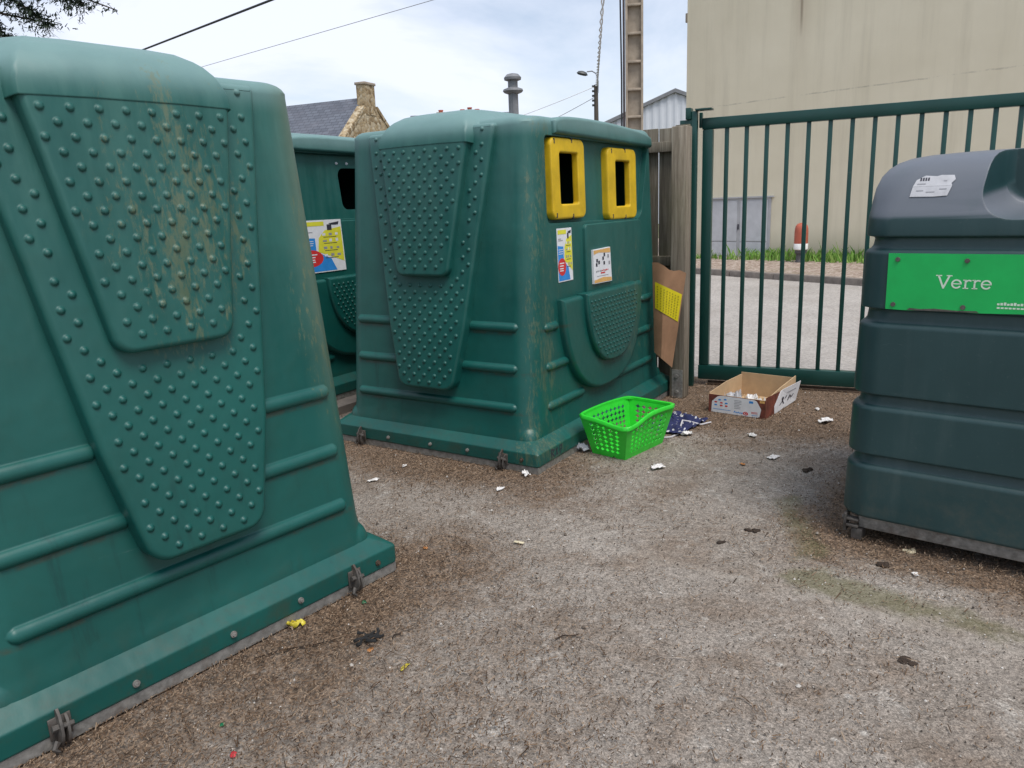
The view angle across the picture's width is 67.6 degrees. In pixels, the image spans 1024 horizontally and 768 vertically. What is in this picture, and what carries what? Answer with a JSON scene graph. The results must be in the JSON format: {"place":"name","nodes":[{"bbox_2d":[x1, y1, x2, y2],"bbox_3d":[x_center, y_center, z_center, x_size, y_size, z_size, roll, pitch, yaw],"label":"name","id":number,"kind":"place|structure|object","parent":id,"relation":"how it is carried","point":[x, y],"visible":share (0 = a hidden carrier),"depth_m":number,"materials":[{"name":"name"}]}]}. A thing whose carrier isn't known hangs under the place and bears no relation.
{"place":"outdoors","nodes":[
{"label":"outdoors","id":0,"kind":"place"},
{"bbox_2d":[143,0,273,49],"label":"overhead cable","id":1,"kind":"object","parent":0,"point":[223,18],"visible":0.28,"depth_m":6.84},
{"bbox_2d":[202,0,431,66],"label":"overhead cable","id":2,"kind":"object","parent":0,"point":[324,31],"visible":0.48,"depth_m":9.76,"materials":[{"name":"grey plastic"}]},
{"bbox_2d":[286,81,389,137],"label":"house","id":3,"kind":"structure","parent":0,"point":[357,116],"depth_m":28.48,"materials":[{"name":"grey stone"}]},
{"bbox_2d":[0,0,687,125],"label":"sky","id":4,"kind":"structure","parent":0,"point":[430,57],"materials":[{"name":"white"}]},
{"bbox_2d":[410,107,508,116],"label":"distant house","id":5,"kind":"structure","parent":0,"point":[440,111],"depth_m":37.78,"materials":[{"name":"stone"}]},
{"bbox_2d":[17,377,1023,767],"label":"yard","id":6,"kind":"structure","parent":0,"point":[995,623],"depth_m":2.70,"materials":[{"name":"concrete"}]},
{"bbox_2d":[0,36,395,767],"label":"recycling container","id":7,"kind":"object","parent":6,"relation":"on","point":[176,500],"visible":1,"depth_m":2.39,"materials":[{"name":"green plastic"}]},
{"bbox_2d":[230,751,236,757],"bbox_3d":[-0.799,1.061,2.192,0.020,0.005,0.030,-5,14,-12],"label":"red fragment","id":8,"kind":"object","parent":6,"relation":"on","point":[234,753],"visible":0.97,"depth_m":2.19,"materials":[{"name":"plastic"}]},
{"bbox_2d":[254,639,335,658],"bbox_3d":[-0.764,0.933,2.702,0.280,0.008,0.016,-7,14,-18],"label":"twig","id":9,"kind":"object","parent":6,"relation":"on","point":[292,648],"visible":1,"depth_m":2.70,"materials":[{"name":"brown wood"}]},
{"bbox_2d":[286,619,305,627],"bbox_3d":[-0.800,0.886,2.844,0.071,0.031,0.042,-3,13,-2],"label":"foil wrapper","id":10,"kind":"object","parent":6,"relation":"on","point":[294,624],"visible":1,"depth_m":2.83,"materials":[{"name":"yellow plastic"}]},
{"bbox_2d":[337,395,355,414],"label":"slab","id":11,"kind":"structure","parent":6,"relation":"on","point":[346,404],"depth_m":5.85,"materials":[{"name":"concrete"}]},
{"bbox_2d":[291,133,355,399],"bbox_3d":[-1.844,-1.027,6.455,1.583,2.052,2.154,6,16,32],"label":"recycling container","id":12,"kind":"object","parent":11,"relation":"on","point":[325,164],"visible":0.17,"depth_m":5.89,"materials":[{"name":"green plastic"}]},
{"bbox_2d":[353,627,383,646],"bbox_3d":[-0.510,0.906,2.729,0.108,0.027,0.101,-2,13,0],"label":"black rag","id":13,"kind":"object","parent":6,"relation":"on","point":[366,637],"visible":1,"depth_m":2.73,"materials":[{"name":"black fabric"}]},
{"bbox_2d":[340,109,669,474],"bbox_3d":[-0.001,-0.774,5.333,1.583,2.052,2.154,6,16,32],"label":"recycling container","id":14,"kind":"object","parent":6,"relation":"on","point":[504,298],"visible":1,"depth_m":4.54,"materials":[{"name":"green plastic"}]},
{"bbox_2d":[503,73,522,113],"bbox_3d":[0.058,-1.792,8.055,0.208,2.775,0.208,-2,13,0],"label":"vent pipe","id":15,"kind":"object","parent":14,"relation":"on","point":[513,90],"visible":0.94,"depth_m":7.73,"materials":[{"name":"grey metal"}]},
{"bbox_2d":[652,262,685,366],"bbox_3d":[1.144,-0.495,5.564,0.242,0.777,0.063,-1,13,5],"label":"cardboard sheet","id":16,"kind":"object","parent":14,"relation":"attached to","point":[668,287],"visible":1,"depth_m":5.55,"materials":[{"name":"brown cardboard"}]},
{"bbox_2d":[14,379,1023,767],"bbox_3d":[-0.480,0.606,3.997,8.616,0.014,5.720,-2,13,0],"label":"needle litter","id":17,"kind":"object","parent":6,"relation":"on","point":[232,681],"visible":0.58,"depth_m":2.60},
{"bbox_2d":[522,469,530,475],"bbox_3d":[0.078,0.497,4.301,0.040,0.033,0.064,-7,14,-18],"label":"paper scrap","id":18,"kind":"object","parent":17,"relation":"on","point":[525,472],"visible":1,"depth_m":4.29,"materials":[{"name":"white paper"}]},
{"bbox_2d":[818,417,832,422],"bbox_3d":[2.079,0.238,5.068,0.122,0.027,0.075,-14,18,-41],"label":"paper scrap","id":19,"kind":"object","parent":17,"relation":"on","point":[824,419],"visible":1,"depth_m":5.07,"materials":[{"name":"white paper"}]},
{"bbox_2d":[34,392,1023,767],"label":"grit","id":20,"kind":"object","parent":6,"relation":"on","point":[660,638],"visible":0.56,"depth_m":2.64,"materials":[{"name":"grey gravel"}]},
{"bbox_2d":[555,633,578,639],"bbox_3d":[0.195,0.890,2.701,0.091,0.008,0.016,-5,14,-11],"label":"twig","id":21,"kind":"object","parent":6,"relation":"on","point":[566,635],"visible":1,"depth_m":2.70,"materials":[{"name":"brown wood"}]},
{"bbox_2d":[577,443,589,450],"bbox_3d":[0.424,0.382,4.693,0.115,0.053,0.073,8,17,36],"label":"plastic film","id":22,"kind":"object","parent":6,"relation":"on","point":[583,446],"visible":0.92,"depth_m":4.68,"materials":[{"name":"white plastic"}]},
{"bbox_2d":[579,396,674,459],"bbox_3d":[0.711,0.266,4.694,0.362,0.265,0.543,10,18,42],"label":"shopping basket","id":23,"kind":"object","parent":6,"relation":"on","point":[625,442],"visible":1,"depth_m":4.64,"materials":[{"name":"green plastic"}]},
{"bbox_2d":[650,463,665,468],"bbox_3d":[0.822,0.465,4.335,0.096,0.020,0.054,-8,15,-23],"label":"paper scrap","id":24,"kind":"object","parent":6,"relation":"on","point":[657,465],"visible":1,"depth_m":4.33,"materials":[{"name":"white paper"}]},
{"bbox_2d":[643,124,691,397],"bbox_3d":[-0.557,-1.111,6.878,4.477,2.040,0.264,6,16,32],"label":"wooden fence","id":25,"kind":"object","parent":6,"relation":"on","point":[672,146],"visible":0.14,"depth_m":5.73,"materials":[{"name":"grey wood"}]},
{"bbox_2d":[641,411,707,432],"bbox_3d":[1.082,0.246,5.134,0.330,0.061,0.445,9,17,39],"label":"cloth","id":26,"kind":"object","parent":6,"relation":"on","point":[676,419],"visible":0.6,"depth_m":5.12,"materials":[{"name":"blue fabric"}]},
{"bbox_2d":[664,420,710,438],"bbox_3d":[1.126,0.276,5.021,0.509,0.055,0.090,-14,17,-40],"label":"cord","id":27,"kind":"object","parent":26,"relation":"on","point":[681,425],"visible":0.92,"depth_m":5.07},
{"bbox_2d":[680,431,692,434],"bbox_3d":[1.118,0.311,4.914,0.083,0.028,0.074,0,13,8],"label":"paper scrap","id":28,"kind":"object","parent":6,"relation":"on","point":[686,432],"visible":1,"depth_m":4.90,"materials":[{"name":"white paper"}]},
{"bbox_2d":[680,107,713,385],"bbox_3d":[1.425,-1.029,5.978,0.235,2.140,0.095,4,15,24],"label":"gate post","id":29,"kind":"object","parent":6,"relation":"on","point":[691,117],"visible":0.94,"depth_m":5.92,"materials":[{"name":"green metal"}]},
{"bbox_2d":[709,372,800,419],"bbox_3d":[1.752,0.068,5.507,0.445,0.193,0.584,8,17,38],"label":"fruit box","id":30,"kind":"object","parent":6,"relation":"on","point":[778,393],"visible":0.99,"depth_m":5.45,"materials":[{"name":"cardboard"}]},
{"bbox_2d":[724,389,741,397],"bbox_3d":[1.587,0.079,5.486,0.129,0.103,0.134,-2,13,0],"label":"plastic wrap","id":31,"kind":"object","parent":30,"relation":"in","point":[736,394],"visible":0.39,"depth_m":5.46,"materials":[{"name":"white plastic"}]},
{"bbox_2d":[746,394,757,398],"bbox_3d":[1.733,0.108,5.501,0.119,0.085,0.123,-15,18,-42],"label":"paper scrap","id":32,"kind":"object","parent":30,"relation":"in","point":[749,396],"visible":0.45,"depth_m":5.50,"materials":[{"name":"white paper"}]},
{"bbox_2d":[752,528,760,532],"bbox_3d":[1.118,0.669,3.499,0.043,0.012,0.044,-2,13,0],"label":"dirt clump","id":33,"kind":"object","parent":6,"relation":"on","point":[755,530],"visible":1,"depth_m":3.49,"materials":[{"name":"brown soil"}]},
{"bbox_2d":[767,454,779,458],"bbox_3d":[1.516,0.422,4.440,0.091,0.009,0.056,-14,18,-41],"label":"paper scrap","id":34,"kind":"object","parent":6,"relation":"on","point":[773,456],"visible":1,"depth_m":4.44,"materials":[{"name":"white paper"}]},
{"bbox_2d":[707,380,860,392],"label":"gate track","id":35,"kind":"structure","parent":6,"relation":"on","point":[806,387],"depth_m":5.88,"materials":[{"name":"metal"}]},
{"bbox_2d":[698,92,1023,387],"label":"sliding gate","id":36,"kind":"structure","parent":35,"relation":"on","point":[817,375],"depth_m":5.73,"materials":[{"name":"green metal"}]},
{"bbox_2d":[802,467,812,472],"bbox_3d":[1.628,0.472,4.223,0.072,0.020,0.042,-11,16,-33],"label":"dirt clump","id":37,"kind":"object","parent":6,"relation":"on","point":[807,469],"visible":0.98,"depth_m":4.21,"materials":[{"name":"black soil"}]},
{"bbox_2d":[876,561,889,567],"bbox_3d":[1.517,0.737,3.127,0.053,0.019,0.041,7,16,35],"label":"dirt clump","id":38,"kind":"object","parent":6,"relation":"on","point":[880,563],"visible":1,"depth_m":3.12,"materials":[{"name":"brown soil"}]},
{"bbox_2d":[897,656,917,665],"bbox_3d":[1.281,0.898,2.482,0.057,0.009,0.055,-2,13,0],"label":"dirt clump","id":39,"kind":"object","parent":6,"relation":"on","point":[910,662],"visible":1,"depth_m":2.48,"materials":[{"name":"brown soil"}]},
{"bbox_2d":[902,548,915,553],"bbox_3d":[1.687,0.709,3.244,0.057,0.015,0.042,-2,13,0],"label":"nut shell","id":40,"kind":"object","parent":6,"relation":"on","point":[910,550],"visible":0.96,"depth_m":3.24,"materials":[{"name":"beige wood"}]},
{"bbox_2d":[842,148,1023,561],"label":"bottle bank","id":41,"kind":"structure","parent":6,"relation":"on","point":[936,440],"depth_m":3.00,"materials":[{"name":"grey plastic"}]},
{"bbox_2d":[605,88,685,223],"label":"metal shed","id":42,"kind":"structure","parent":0,"point":[666,110],"depth_m":42.80,"materials":[{"name":"white metal"}]},
{"bbox_2d":[658,238,862,277],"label":"pavement","id":43,"kind":"structure","parent":0,"point":[854,269],"depth_m":14.71,"materials":[{"name":"beige concrete"}]},
{"bbox_2d":[696,242,863,263],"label":"grass","id":44,"kind":"structure","parent":43,"relation":"on","point":[831,257],"depth_m":16.12,"materials":[{"name":"green plant"}]},
{"bbox_2d":[793,223,807,262],"bbox_3d":[5.874,-2.873,15.551,0.278,0.793,0.278,-2,13,0],"label":"bollard","id":45,"kind":"object","parent":43,"relation":"on","point":[797,239],"visible":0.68,"depth_m":15.46,"materials":[{"name":"red paint"}]},
{"bbox_2d":[685,0,1023,257],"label":"warehouse","id":46,"kind":"structure","parent":43,"relation":"on","point":[745,57],"depth_m":15.52,"materials":[{"name":"beige concrete"}]},
{"bbox_2d":[712,196,773,256],"bbox_3d":[5.175,-3.575,17.437,0.058,1.345,1.640,-14,18,-41],"label":"door","id":47,"kind":"structure","parent":46,"relation":"in","point":[753,220],"depth_m":17.41,"materials":[{"name":"grey paint"}]},
{"bbox_2d":[657,274,868,376],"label":"road","id":48,"kind":"structure","parent":0,"point":[851,316],"depth_m":9.05,"materials":[{"name":"grey asphalt"}]},
{"bbox_2d":[696,268,862,285],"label":"kerb","id":49,"kind":"structure","parent":48,"relation":"on","point":[807,278],"depth_m":13.35,"materials":[{"name":"concrete"}]},
{"label":"terrain","id":50,"kind":"structure","parent":0,"visible":0},
{"bbox_2d":[0,0,117,37],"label":"conifer tree","id":51,"kind":"object","parent":50,"relation":"on","point":[29,10],"visible":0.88,"depth_m":9.11,"materials":[{"name":"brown plant"}]},
{"bbox_2d":[577,71,598,120],"bbox_3d":[3.861,-11.613,38.315,1.122,7.654,0.357,-4,13,-8],"label":"street lamp","id":52,"kind":"object","parent":50,"relation":"on","point":[595,96],"visible":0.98,"depth_m":37.71,"materials":[{"name":"grey metal"}]},
{"bbox_2d":[524,87,592,114],"bbox_3d":[0.161,-12.208,34.624,10.564,3.030,0.036,-14,18,-40],"label":"overhead cable","id":53,"kind":"object","parent":52,"relation":"attached to","point":[558,101],"visible":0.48,"depth_m":36.21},
{"bbox_2d":[558,97,593,116],"bbox_3d":[1.007,-13.575,40.474,7.895,2.130,0.036,8,17,38],"label":"overhead cable","id":54,"kind":"object","parent":52,"relation":"attached to","point":[575,107],"visible":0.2,"depth_m":38.52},
{"bbox_2d":[595,0,604,85],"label":"twisted cable","id":55,"kind":"object","parent":52,"relation":"attached to","point":[600,38],"visible":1,"depth_m":18.34,"materials":[{"name":"grey metal"}]},
{"bbox_2d":[619,0,642,130],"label":"power pole","id":56,"kind":"object","parent":50,"relation":"on","point":[632,13],"visible":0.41,"depth_m":16.24,"materials":[{"name":"concrete"}]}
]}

